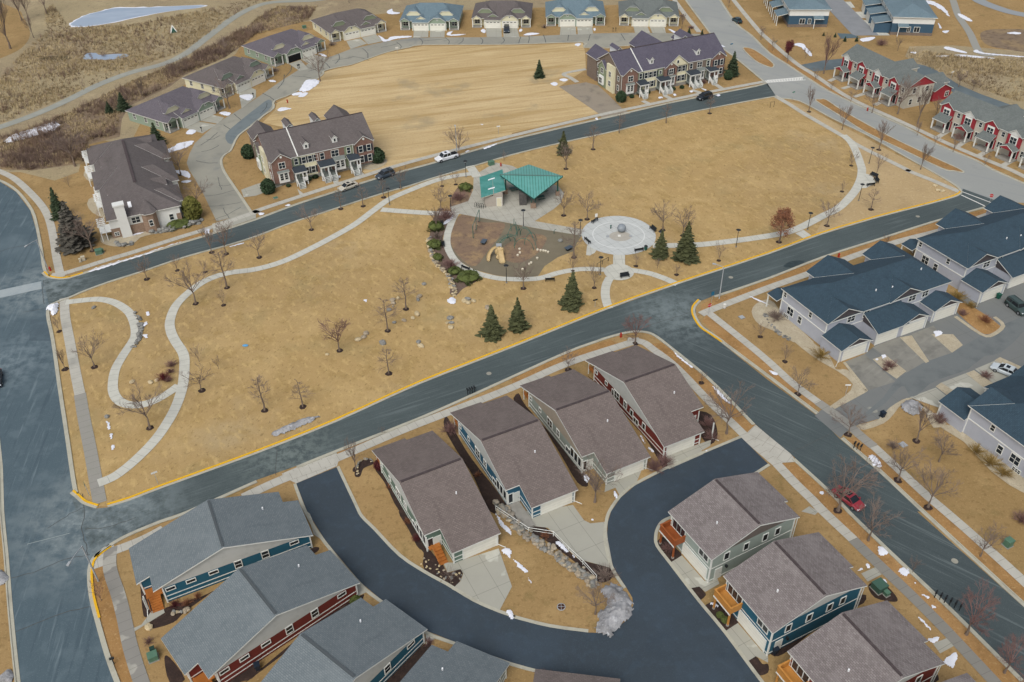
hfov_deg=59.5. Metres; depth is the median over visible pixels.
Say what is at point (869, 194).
bare tree
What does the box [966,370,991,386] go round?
gravel bed
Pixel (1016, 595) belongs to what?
kerb
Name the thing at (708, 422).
bare shrub
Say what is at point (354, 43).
driveway
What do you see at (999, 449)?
window
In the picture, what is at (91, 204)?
gravel bed
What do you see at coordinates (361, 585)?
alley kerb
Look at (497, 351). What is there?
kerb
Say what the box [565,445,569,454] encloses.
window
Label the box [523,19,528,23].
window
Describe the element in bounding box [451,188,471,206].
shrub bed
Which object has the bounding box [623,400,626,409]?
window
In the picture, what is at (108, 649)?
kerb
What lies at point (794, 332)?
gravel bed
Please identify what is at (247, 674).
mulch bed
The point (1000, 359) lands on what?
gravel bed
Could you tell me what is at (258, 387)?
bare tree
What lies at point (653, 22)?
garage door
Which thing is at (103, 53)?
meadow brush
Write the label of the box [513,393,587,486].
mulch bed
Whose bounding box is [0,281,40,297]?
utility cut
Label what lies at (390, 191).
kerb
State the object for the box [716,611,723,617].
evergreen shrub
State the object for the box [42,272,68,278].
gutter
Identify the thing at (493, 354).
gutter
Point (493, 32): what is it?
driveway
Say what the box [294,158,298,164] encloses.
window
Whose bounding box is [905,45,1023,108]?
meadow
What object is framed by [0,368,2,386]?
moving car
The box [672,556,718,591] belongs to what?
driveway
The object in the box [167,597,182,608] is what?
bare shrub
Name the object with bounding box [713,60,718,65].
window
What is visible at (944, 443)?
bare tree
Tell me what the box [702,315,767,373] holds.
terrace
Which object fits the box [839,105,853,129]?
bare tree
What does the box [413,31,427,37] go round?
driveway
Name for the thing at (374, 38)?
driveway
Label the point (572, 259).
bare tree
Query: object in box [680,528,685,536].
window
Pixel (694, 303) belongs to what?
kerb
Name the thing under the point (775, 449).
alley apron
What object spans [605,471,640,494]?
driveway
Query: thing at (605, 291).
path
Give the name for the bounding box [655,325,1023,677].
side street
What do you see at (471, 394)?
gutter
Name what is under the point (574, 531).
driveway
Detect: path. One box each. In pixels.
[0,0,322,128]
[64,297,176,407]
[97,171,478,486]
[380,207,455,214]
[443,212,604,280]
[466,165,480,176]
[601,277,612,307]
[632,268,679,285]
[652,135,865,247]
[950,0,997,55]
[973,0,1023,16]
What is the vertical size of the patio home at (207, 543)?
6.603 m
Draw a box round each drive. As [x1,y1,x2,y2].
[825,0,877,35]
[846,354,894,389]
[873,336,923,372]
[910,388,945,407]
[912,325,951,360]
[941,373,984,394]
[976,361,1007,382]
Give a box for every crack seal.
[12,554,89,577]
[16,606,89,631]
[81,494,87,554]
[88,517,135,528]
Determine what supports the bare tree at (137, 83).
on the thicket at (96, 139)
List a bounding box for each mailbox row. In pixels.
[466,385,475,394]
[853,441,862,450]
[934,590,963,610]
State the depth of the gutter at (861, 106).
238.65 m
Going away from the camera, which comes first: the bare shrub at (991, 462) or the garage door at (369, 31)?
the bare shrub at (991, 462)
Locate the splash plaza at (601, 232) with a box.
[582,216,655,254]
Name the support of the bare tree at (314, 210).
on the tree mulch rings at (354, 469)
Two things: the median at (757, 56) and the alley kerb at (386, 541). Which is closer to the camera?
the alley kerb at (386, 541)
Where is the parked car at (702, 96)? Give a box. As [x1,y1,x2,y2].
[696,90,712,100]
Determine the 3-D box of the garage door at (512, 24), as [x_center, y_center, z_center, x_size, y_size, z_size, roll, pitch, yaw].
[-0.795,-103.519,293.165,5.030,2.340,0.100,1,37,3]
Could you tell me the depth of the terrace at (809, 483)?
130.72 m
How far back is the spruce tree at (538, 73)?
257.94 m
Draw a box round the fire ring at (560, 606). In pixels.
[557,603,564,610]
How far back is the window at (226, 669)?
105.80 m
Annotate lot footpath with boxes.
[561,68,586,82]
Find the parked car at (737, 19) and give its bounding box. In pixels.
[732,17,742,23]
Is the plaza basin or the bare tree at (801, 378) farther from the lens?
the plaza basin
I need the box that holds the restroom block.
[480,169,504,205]
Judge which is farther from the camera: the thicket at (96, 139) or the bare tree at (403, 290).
the thicket at (96, 139)
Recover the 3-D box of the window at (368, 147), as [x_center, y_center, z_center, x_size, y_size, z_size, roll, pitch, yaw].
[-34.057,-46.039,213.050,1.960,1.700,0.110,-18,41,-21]
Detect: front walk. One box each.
[134,609,164,630]
[802,506,817,514]
[861,567,880,580]
[933,638,952,652]
[1000,162,1012,166]
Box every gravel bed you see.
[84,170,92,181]
[87,197,104,217]
[100,231,153,246]
[361,159,386,169]
[752,300,812,343]
[795,342,863,407]
[857,398,945,429]
[873,356,905,378]
[900,335,928,362]
[932,334,961,351]
[936,383,951,394]
[941,424,1023,492]
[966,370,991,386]
[995,357,1020,368]
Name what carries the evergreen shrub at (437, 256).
on the shrub bed at (461, 286)
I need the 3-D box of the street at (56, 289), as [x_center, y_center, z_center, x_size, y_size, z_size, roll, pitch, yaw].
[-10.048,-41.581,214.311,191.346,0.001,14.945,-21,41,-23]
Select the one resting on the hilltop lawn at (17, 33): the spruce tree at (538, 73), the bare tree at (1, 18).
the bare tree at (1, 18)
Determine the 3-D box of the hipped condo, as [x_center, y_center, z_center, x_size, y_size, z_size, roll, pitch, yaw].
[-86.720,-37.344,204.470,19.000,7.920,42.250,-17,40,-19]
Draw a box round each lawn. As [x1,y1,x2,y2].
[0,0,1023,681]
[0,3,29,57]
[50,98,955,505]
[788,101,957,233]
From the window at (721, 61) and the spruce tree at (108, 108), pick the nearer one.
the spruce tree at (108, 108)
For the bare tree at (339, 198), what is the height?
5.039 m
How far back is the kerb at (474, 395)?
147.87 m
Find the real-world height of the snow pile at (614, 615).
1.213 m
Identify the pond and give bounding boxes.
[71,5,203,25]
[83,53,128,59]
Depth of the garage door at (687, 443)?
136.29 m
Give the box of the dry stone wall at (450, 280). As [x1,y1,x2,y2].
[426,236,456,296]
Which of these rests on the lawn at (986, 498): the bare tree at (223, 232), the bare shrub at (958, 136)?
the bare shrub at (958, 136)
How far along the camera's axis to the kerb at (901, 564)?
118.06 m
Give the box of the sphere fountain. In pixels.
[617,224,625,232]
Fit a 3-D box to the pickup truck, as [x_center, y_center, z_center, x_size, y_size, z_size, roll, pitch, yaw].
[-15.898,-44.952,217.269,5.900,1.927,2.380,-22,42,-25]
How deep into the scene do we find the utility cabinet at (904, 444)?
137.05 m
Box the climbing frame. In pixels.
[498,222,536,249]
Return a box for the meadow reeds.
[0,0,1023,121]
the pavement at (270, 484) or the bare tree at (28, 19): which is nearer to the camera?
the pavement at (270, 484)
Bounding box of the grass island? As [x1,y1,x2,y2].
[957,303,999,333]
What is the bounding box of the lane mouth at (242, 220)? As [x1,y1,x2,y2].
[212,212,255,231]
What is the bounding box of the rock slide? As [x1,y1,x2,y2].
[486,243,505,263]
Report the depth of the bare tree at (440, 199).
196.13 m
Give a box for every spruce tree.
[48,187,62,220]
[54,200,96,255]
[104,101,114,113]
[116,92,131,112]
[150,123,166,143]
[475,304,506,342]
[507,297,531,333]
[534,59,544,78]
[556,131,571,155]
[557,272,584,312]
[648,229,668,260]
[670,221,700,264]
[723,51,739,77]
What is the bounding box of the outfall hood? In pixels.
[170,25,176,32]
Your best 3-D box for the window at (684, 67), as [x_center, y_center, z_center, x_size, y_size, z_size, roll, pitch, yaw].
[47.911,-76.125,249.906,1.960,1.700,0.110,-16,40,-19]
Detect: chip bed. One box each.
[450,215,504,265]
[503,234,546,262]
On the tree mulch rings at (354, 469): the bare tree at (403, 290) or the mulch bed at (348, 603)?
the bare tree at (403, 290)
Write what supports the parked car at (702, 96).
on the street at (56, 289)
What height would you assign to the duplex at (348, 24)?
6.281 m
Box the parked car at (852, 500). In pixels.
[832,485,865,510]
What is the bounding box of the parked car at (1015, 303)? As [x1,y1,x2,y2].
[1004,295,1023,315]
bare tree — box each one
[0,0,11,48]
[11,0,21,20]
[19,0,30,17]
[21,15,33,37]
[40,123,87,166]
[48,314,59,329]
[56,348,65,368]
[62,210,102,250]
[68,329,104,366]
[89,578,102,600]
[112,377,167,428]
[131,256,149,278]
[135,78,143,98]
[163,142,187,174]
[164,257,210,303]
[170,254,179,267]
[176,177,210,197]
[178,363,213,390]
[187,344,204,359]
[197,225,212,251]
[210,219,235,253]
[210,248,234,287]
[211,77,238,108]
[215,286,228,304]
[216,34,230,51]
[245,231,267,256]
[247,374,272,410]
[289,379,312,406]
[293,204,321,229]
[301,51,331,81]
[317,318,350,350]
[332,189,345,208]
[343,436,357,469]
[356,186,371,205]
[373,347,401,373]
[374,298,400,330]
[376,179,387,196]
[391,166,408,187]
[392,278,418,308]
[426,206,441,222]
[431,184,449,207]
[440,565,456,583]
[444,126,469,156]
[512,257,533,287]
[555,189,577,214]
[559,142,573,168]
[560,346,578,369]
[561,221,583,256]
[568,252,579,266]
[574,452,622,502]
[575,192,600,218]
[575,574,615,614]
[584,262,604,287]
[588,125,601,148]
[614,112,625,132]
[622,313,652,342]
[651,199,674,229]
[661,103,671,122]
[674,208,695,235]
[701,381,754,434]
[713,240,726,257]
[781,341,793,358]
[788,368,818,393]
[807,87,815,111]
[820,198,842,225]
[823,34,840,73]
[824,453,883,511]
[829,400,867,434]
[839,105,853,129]
[849,151,859,164]
[857,489,902,541]
[861,190,881,208]
[865,92,885,112]
[874,152,888,169]
[876,119,893,149]
[886,437,926,480]
[889,73,921,113]
[908,456,961,507]
[910,555,923,572]
[914,84,934,122]
[915,398,941,441]
[920,144,934,169]
[931,430,959,461]
[933,97,942,114]
[953,135,964,150]
[956,71,967,86]
[958,579,1000,636]
[971,79,981,89]
[973,519,1010,556]
[996,633,1023,681]
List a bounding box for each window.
[131,216,140,223]
[165,585,175,591]
[168,213,174,219]
[185,577,196,583]
[208,569,218,575]
[219,666,229,675]
[233,559,242,568]
[239,653,249,662]
[260,550,269,558]
[261,639,271,648]
[278,162,285,169]
[279,173,284,180]
[284,172,288,179]
[285,624,293,634]
[289,539,298,545]
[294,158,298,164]
[299,156,307,163]
[304,167,311,174]
[306,155,314,162]
[310,165,317,172]
[310,607,318,618]
[319,152,324,159]
[331,149,338,156]
[337,590,346,598]
[356,145,364,152]
[358,155,365,162]
[364,143,372,150]
[366,153,373,160]
[384,662,390,674]
[395,486,400,500]
[407,639,414,649]
[427,537,433,548]
[475,446,479,459]
[496,478,499,491]
[499,483,502,495]
[503,488,506,501]
[508,492,513,503]
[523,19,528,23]
[547,416,552,429]
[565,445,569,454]
[570,446,573,458]
[574,450,577,462]
[577,455,581,467]
[597,17,602,21]
[613,389,619,401]
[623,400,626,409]
[628,76,633,81]
[633,415,638,425]
[649,80,654,86]
[652,70,657,76]
[667,68,674,74]
[672,519,676,529]
[676,523,680,534]
[680,74,685,80]
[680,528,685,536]
[681,65,686,70]
[698,548,703,557]
[703,553,708,562]
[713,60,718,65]
[718,58,724,64]
[723,551,730,560]
[727,583,732,594]
[731,589,737,600]
[736,593,742,603]
[743,541,749,550]
[756,618,762,628]
[762,532,768,541]
[762,624,768,634]
[774,526,780,535]
[784,623,792,632]
[786,305,793,317]
[791,659,798,672]
[796,666,803,677]
[797,315,801,324]
[801,671,809,681]
[805,612,813,622]
[825,602,833,611]
[838,595,846,605]
[846,315,855,323]
[873,75,878,82]
[908,294,916,301]
[913,27,919,32]
[915,674,922,681]
[921,254,929,264]
[921,290,928,297]
[932,262,938,270]
[943,108,949,115]
[964,117,971,125]
[982,261,990,268]
[986,126,993,133]
[989,423,995,432]
[995,443,1003,455]
[1008,452,1021,466]
[1009,136,1017,144]
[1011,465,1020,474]
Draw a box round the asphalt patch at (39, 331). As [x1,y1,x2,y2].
[29,319,50,340]
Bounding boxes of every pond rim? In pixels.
[69,5,207,26]
[80,52,132,59]
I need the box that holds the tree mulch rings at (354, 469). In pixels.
[56,111,932,513]
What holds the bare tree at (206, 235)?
on the tree mulch rings at (354, 469)
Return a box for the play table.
[564,245,572,250]
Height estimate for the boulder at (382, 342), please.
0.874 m
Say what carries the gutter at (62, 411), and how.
on the street at (38, 502)
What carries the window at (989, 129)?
in the red rowhouse at (985, 126)
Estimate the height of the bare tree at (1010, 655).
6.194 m
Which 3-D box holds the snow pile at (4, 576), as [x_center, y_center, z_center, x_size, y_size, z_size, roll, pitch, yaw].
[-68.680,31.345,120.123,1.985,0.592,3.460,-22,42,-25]
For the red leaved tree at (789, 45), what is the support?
on the terrace at (777, 54)
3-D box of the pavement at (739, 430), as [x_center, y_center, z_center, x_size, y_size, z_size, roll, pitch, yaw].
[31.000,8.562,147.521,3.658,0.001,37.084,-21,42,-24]
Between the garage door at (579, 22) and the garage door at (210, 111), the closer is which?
the garage door at (210, 111)
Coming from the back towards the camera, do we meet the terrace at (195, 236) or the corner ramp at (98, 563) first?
the terrace at (195, 236)
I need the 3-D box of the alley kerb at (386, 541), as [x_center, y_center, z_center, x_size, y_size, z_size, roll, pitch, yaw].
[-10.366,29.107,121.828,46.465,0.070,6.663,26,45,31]
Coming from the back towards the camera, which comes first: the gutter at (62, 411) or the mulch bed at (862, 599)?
the gutter at (62, 411)
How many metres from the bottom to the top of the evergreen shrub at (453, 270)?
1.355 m
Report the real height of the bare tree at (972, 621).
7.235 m
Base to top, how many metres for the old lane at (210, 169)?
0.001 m
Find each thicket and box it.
[0,6,316,169]
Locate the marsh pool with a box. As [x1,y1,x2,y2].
[40,56,69,59]
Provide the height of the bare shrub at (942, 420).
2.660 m
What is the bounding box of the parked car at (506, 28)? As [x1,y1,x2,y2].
[504,24,509,32]
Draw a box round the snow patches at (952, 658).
[88,0,1023,667]
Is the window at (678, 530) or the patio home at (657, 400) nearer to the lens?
the window at (678, 530)
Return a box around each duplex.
[125,86,225,133]
[183,56,273,97]
[242,29,325,66]
[310,8,386,41]
[399,3,463,30]
[471,0,532,27]
[545,0,605,26]
[618,0,679,26]
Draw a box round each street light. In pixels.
[24,240,48,269]
[66,546,98,581]
[712,263,723,298]
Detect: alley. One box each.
[296,438,767,681]
[802,59,841,70]
[917,64,1023,110]
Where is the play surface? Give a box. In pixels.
[451,214,580,276]
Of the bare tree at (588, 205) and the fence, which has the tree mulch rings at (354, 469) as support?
the bare tree at (588, 205)
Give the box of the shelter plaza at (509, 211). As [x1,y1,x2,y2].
[450,162,581,235]
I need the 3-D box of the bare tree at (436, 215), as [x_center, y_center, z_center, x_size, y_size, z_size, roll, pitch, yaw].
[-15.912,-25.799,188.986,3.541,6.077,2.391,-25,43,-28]
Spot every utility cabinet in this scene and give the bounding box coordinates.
[94,247,102,255]
[146,649,159,663]
[487,160,494,165]
[869,577,888,595]
[882,589,890,597]
[900,441,908,447]
[1001,536,1015,549]
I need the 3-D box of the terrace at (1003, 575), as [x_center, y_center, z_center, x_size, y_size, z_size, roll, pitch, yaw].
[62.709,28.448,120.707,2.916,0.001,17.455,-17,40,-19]
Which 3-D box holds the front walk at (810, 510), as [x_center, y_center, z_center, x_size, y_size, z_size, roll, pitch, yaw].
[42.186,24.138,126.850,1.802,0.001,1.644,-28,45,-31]
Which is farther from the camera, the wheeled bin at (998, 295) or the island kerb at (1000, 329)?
the wheeled bin at (998, 295)
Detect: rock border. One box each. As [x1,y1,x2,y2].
[130,311,143,347]
[171,606,189,615]
[356,457,372,474]
[421,557,461,582]
[763,313,790,340]
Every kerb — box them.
[0,500,15,681]
[1,180,49,275]
[44,271,69,277]
[48,302,77,491]
[53,96,776,303]
[73,490,98,505]
[83,82,765,272]
[90,545,111,617]
[98,482,256,555]
[98,618,119,681]
[107,191,960,504]
[222,42,629,211]
[293,483,534,671]
[297,331,661,467]
[337,466,587,631]
[603,436,741,588]
[654,464,769,681]
[662,341,752,424]
[685,0,764,82]
[691,299,721,341]
[715,208,983,296]
[721,1,1023,182]
[721,339,818,412]
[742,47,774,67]
[776,97,959,190]
[792,459,1020,680]
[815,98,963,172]
[843,437,1023,602]
[955,316,1004,336]
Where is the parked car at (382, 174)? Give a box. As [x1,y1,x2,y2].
[375,167,394,179]
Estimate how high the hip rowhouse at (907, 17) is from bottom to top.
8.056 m
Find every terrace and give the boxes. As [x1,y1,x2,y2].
[85,233,205,273]
[93,566,132,681]
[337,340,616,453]
[652,343,753,431]
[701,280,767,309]
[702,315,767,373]
[768,42,1003,169]
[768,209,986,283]
[768,366,815,409]
[782,462,845,511]
[831,512,1019,681]
[847,437,939,511]
[921,512,1023,600]
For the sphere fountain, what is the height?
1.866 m
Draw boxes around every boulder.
[144,623,152,630]
[379,339,385,345]
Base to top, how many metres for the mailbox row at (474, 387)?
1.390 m
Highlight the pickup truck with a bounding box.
[434,150,458,162]
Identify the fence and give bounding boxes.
[495,506,596,578]
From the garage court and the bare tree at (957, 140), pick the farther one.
the bare tree at (957, 140)
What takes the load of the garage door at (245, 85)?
in the duplex at (244, 73)
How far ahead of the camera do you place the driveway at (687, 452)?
136.60 m
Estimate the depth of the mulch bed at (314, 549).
123.01 m
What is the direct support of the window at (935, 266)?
in the rowhouse at (979, 259)
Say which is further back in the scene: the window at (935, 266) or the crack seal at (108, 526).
the window at (935, 266)
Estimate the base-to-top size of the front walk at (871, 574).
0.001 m
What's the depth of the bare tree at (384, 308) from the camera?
160.16 m
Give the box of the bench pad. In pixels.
[862,174,874,187]
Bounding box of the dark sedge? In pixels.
[0,0,1023,169]
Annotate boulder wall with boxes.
[114,240,133,246]
[148,218,203,233]
[493,499,599,588]
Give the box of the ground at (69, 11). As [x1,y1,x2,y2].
[0,0,623,180]
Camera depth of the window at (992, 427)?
133.68 m
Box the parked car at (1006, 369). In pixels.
[990,362,1017,375]
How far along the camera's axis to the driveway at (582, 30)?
290.71 m
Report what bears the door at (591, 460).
in the patio home at (580, 416)
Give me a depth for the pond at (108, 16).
312.75 m
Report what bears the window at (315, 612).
in the patio home at (237, 622)
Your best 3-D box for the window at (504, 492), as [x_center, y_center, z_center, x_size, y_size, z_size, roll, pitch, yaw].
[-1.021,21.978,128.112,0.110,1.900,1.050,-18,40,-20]
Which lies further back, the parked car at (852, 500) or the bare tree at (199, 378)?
the bare tree at (199, 378)
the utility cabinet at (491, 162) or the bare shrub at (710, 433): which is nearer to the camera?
the bare shrub at (710, 433)
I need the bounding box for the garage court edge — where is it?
[833,362,867,408]
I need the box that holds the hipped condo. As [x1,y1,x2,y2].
[81,134,184,240]
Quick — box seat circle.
[604,264,633,279]
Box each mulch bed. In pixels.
[140,586,151,616]
[150,591,212,628]
[164,655,184,681]
[214,661,259,681]
[246,644,290,681]
[311,547,318,552]
[313,594,363,625]
[355,458,373,476]
[376,470,402,510]
[386,642,430,681]
[399,509,462,586]
[444,417,502,513]
[495,494,613,582]
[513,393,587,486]
[588,376,667,467]
[657,537,681,561]
[692,587,705,599]
[698,411,717,443]
[705,602,737,629]
[749,656,768,674]
[771,634,808,655]
[856,594,865,606]
[868,583,897,601]
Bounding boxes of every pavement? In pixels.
[0,169,64,276]
[51,80,765,275]
[59,297,84,395]
[74,392,106,503]
[103,546,149,681]
[114,526,161,553]
[241,337,637,495]
[627,337,779,464]
[673,0,700,31]
[698,213,985,315]
[705,311,820,403]
[732,0,1023,177]
[773,462,856,540]
[775,95,960,192]
[815,400,876,447]
[849,537,1001,681]
[870,445,1023,586]
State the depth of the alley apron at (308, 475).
134.87 m
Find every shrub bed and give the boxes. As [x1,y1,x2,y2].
[430,215,478,295]
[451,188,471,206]
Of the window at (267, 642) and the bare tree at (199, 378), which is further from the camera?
the bare tree at (199, 378)
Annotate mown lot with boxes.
[263,43,597,172]
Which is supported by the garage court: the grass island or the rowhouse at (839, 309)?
the grass island
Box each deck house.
[659,472,799,582]
[712,532,866,655]
[775,600,944,681]
[943,673,975,681]
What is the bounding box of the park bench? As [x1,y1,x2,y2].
[620,271,629,276]
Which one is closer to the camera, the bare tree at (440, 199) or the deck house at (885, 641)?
the deck house at (885, 641)
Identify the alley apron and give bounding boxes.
[282,453,337,482]
[747,425,793,462]
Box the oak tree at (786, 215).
[770,206,795,241]
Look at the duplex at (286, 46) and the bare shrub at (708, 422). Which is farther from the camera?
the duplex at (286, 46)
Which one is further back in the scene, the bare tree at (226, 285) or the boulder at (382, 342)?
the bare tree at (226, 285)
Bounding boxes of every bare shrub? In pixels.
[141,635,153,646]
[155,371,175,380]
[164,359,176,366]
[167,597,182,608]
[181,597,193,606]
[191,592,200,599]
[411,534,420,541]
[423,637,433,646]
[430,205,457,220]
[431,231,442,238]
[439,420,458,434]
[442,256,462,268]
[450,190,467,201]
[540,529,548,539]
[592,563,621,582]
[647,457,667,474]
[656,453,673,466]
[661,542,672,552]
[699,417,714,429]
[704,430,721,441]
[768,309,786,321]
[804,346,835,361]
[876,39,887,45]
[883,359,896,368]
[887,440,902,449]
[933,411,947,423]
[950,289,967,301]
[955,133,964,138]
[958,308,968,314]
[963,300,977,307]
[964,442,985,459]
[976,450,1009,469]
[979,313,991,323]
[981,370,992,380]
[987,462,1015,478]
[1012,510,1023,523]
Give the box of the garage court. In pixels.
[815,283,1023,437]
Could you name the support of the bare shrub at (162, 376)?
on the park lawn at (746, 168)
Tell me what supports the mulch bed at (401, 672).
on the lawn at (986, 498)
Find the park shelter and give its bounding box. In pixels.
[500,165,562,207]
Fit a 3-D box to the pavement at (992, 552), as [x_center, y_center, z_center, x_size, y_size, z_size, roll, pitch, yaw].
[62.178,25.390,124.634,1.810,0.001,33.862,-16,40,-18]
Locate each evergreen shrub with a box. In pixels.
[166,217,189,230]
[181,196,202,219]
[240,144,253,158]
[260,178,275,194]
[349,595,359,603]
[372,147,384,163]
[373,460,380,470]
[426,220,444,233]
[426,238,442,250]
[432,253,443,261]
[446,266,462,274]
[453,269,482,286]
[458,182,472,191]
[615,90,626,102]
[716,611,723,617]
[720,616,727,623]
[724,70,732,79]
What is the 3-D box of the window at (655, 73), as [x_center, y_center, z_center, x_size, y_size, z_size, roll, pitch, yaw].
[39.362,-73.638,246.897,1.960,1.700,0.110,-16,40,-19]
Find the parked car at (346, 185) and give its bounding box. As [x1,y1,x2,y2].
[337,180,358,191]
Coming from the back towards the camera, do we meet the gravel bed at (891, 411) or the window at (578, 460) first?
the gravel bed at (891, 411)
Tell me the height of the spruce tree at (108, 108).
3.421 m
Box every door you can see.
[183,113,199,127]
[199,106,214,119]
[237,80,251,92]
[251,73,264,86]
[287,51,301,62]
[302,47,315,57]
[345,30,359,39]
[360,27,374,36]
[413,23,428,30]
[430,23,444,30]
[433,534,441,544]
[462,536,496,559]
[485,21,500,27]
[496,197,501,205]
[502,21,516,27]
[512,491,519,502]
[540,493,572,514]
[560,19,574,26]
[576,19,591,26]
[586,458,592,470]
[614,460,643,480]
[633,19,648,26]
[649,19,665,26]
[666,436,694,456]
[681,542,707,579]
[713,566,721,579]
[737,609,766,651]
[774,638,782,647]
[841,342,867,360]
[870,20,874,31]
[875,328,898,344]
[901,318,925,335]
[932,304,956,321]
[980,285,1003,302]
[1009,275,1023,287]
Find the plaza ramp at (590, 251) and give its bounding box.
[586,245,595,254]
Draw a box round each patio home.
[129,492,312,616]
[161,545,359,681]
[261,598,426,681]
[372,431,505,565]
[400,641,509,681]
[450,395,581,529]
[520,369,650,484]
[533,669,619,681]
[585,345,718,456]
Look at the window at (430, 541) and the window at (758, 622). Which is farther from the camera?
the window at (430, 541)
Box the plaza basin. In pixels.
[609,231,630,240]
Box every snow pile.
[0,570,8,584]
[0,669,13,681]
[6,122,58,142]
[46,302,58,315]
[271,416,319,435]
[299,79,318,91]
[595,582,633,637]
[868,455,880,466]
[901,399,922,415]
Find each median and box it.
[744,47,772,66]
[816,99,962,171]
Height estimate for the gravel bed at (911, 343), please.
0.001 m
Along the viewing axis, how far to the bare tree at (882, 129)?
214.90 m
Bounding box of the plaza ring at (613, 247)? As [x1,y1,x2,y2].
[592,222,644,247]
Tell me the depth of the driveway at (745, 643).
110.16 m
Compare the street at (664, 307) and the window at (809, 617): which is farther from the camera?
the street at (664, 307)
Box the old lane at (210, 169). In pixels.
[187,33,699,220]
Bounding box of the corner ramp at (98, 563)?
[93,543,113,568]
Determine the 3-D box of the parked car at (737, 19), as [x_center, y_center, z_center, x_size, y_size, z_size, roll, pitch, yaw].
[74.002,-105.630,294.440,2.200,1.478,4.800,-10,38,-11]
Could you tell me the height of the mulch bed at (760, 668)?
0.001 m
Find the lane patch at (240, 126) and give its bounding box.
[225,100,271,143]
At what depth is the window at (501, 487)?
128.84 m
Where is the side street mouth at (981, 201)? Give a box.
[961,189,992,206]
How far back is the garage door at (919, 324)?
158.98 m
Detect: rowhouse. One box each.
[247,105,374,188]
[586,29,726,99]
[764,0,831,28]
[766,240,961,366]
[833,44,952,108]
[861,0,937,35]
[901,195,1023,307]
[930,90,1023,169]
[937,365,1023,477]
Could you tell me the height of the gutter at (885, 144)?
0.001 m
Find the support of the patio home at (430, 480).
on the lawn at (986, 498)
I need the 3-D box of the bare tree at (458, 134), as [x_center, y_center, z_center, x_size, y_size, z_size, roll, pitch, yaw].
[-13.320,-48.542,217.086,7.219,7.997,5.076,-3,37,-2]
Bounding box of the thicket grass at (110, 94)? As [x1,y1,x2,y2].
[0,5,315,168]
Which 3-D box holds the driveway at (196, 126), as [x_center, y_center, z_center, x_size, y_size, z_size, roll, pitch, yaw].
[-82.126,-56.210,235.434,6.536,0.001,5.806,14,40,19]
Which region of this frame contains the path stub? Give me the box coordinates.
[796,230,810,237]
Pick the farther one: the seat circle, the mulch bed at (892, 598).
the seat circle
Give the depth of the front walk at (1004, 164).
210.58 m
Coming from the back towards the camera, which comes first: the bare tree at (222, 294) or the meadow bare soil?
the meadow bare soil
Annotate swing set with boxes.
[472,210,479,237]
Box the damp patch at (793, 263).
[784,260,803,267]
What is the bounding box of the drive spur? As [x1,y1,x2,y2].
[837,33,859,38]
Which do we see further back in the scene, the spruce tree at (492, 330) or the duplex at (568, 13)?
the duplex at (568, 13)
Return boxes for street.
[0,182,113,681]
[41,84,775,303]
[70,195,981,555]
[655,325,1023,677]
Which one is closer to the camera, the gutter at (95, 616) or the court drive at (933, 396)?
the gutter at (95, 616)
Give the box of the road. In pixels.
[687,0,1023,202]
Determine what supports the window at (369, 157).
in the brick rowhouse at (333, 143)
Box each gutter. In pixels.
[0,180,48,276]
[0,444,19,681]
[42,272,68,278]
[46,301,75,494]
[49,96,772,304]
[70,491,96,507]
[83,83,766,273]
[87,544,108,619]
[95,480,256,554]
[95,619,117,681]
[107,192,962,506]
[220,42,624,211]
[297,330,663,466]
[663,341,754,424]
[686,0,762,79]
[693,300,723,341]
[714,206,985,296]
[719,0,1023,183]
[721,342,816,413]
[788,98,962,191]
[794,458,1023,680]
[841,438,1023,606]
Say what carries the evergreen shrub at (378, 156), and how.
on the gravel bed at (373, 166)
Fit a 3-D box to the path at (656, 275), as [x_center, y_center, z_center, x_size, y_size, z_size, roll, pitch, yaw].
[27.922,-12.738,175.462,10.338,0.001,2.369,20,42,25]
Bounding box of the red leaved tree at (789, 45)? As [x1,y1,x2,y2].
[785,40,794,61]
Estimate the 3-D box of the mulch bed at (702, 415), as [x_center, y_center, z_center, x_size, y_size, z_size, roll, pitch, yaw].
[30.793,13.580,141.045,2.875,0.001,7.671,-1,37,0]
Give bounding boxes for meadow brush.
[0,5,239,113]
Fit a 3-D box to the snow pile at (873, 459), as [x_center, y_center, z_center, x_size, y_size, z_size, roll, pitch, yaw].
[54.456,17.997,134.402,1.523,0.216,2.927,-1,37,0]
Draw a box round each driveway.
[186,121,215,132]
[201,115,223,123]
[239,88,255,107]
[241,183,281,196]
[289,60,307,70]
[301,55,325,64]
[308,513,318,537]
[347,39,366,48]
[357,585,365,594]
[362,34,381,43]
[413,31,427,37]
[426,635,434,643]
[430,31,444,36]
[444,548,511,608]
[486,28,501,36]
[503,28,518,36]
[526,505,611,567]
[559,82,628,118]
[560,27,575,34]
[577,26,592,34]
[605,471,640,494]
[633,26,649,32]
[650,27,665,32]
[667,440,710,468]
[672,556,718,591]
[726,623,767,661]
[856,12,865,17]
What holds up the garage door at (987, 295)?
in the rowhouse at (979, 259)
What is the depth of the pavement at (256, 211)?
210.92 m
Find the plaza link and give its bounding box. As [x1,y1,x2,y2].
[613,255,624,263]
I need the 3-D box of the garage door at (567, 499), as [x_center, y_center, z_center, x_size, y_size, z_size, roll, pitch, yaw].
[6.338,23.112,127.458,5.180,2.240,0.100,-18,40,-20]
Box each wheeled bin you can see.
[253,660,260,670]
[772,646,779,654]
[879,410,886,417]
[995,292,1002,298]
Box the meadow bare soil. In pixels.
[980,29,1023,51]

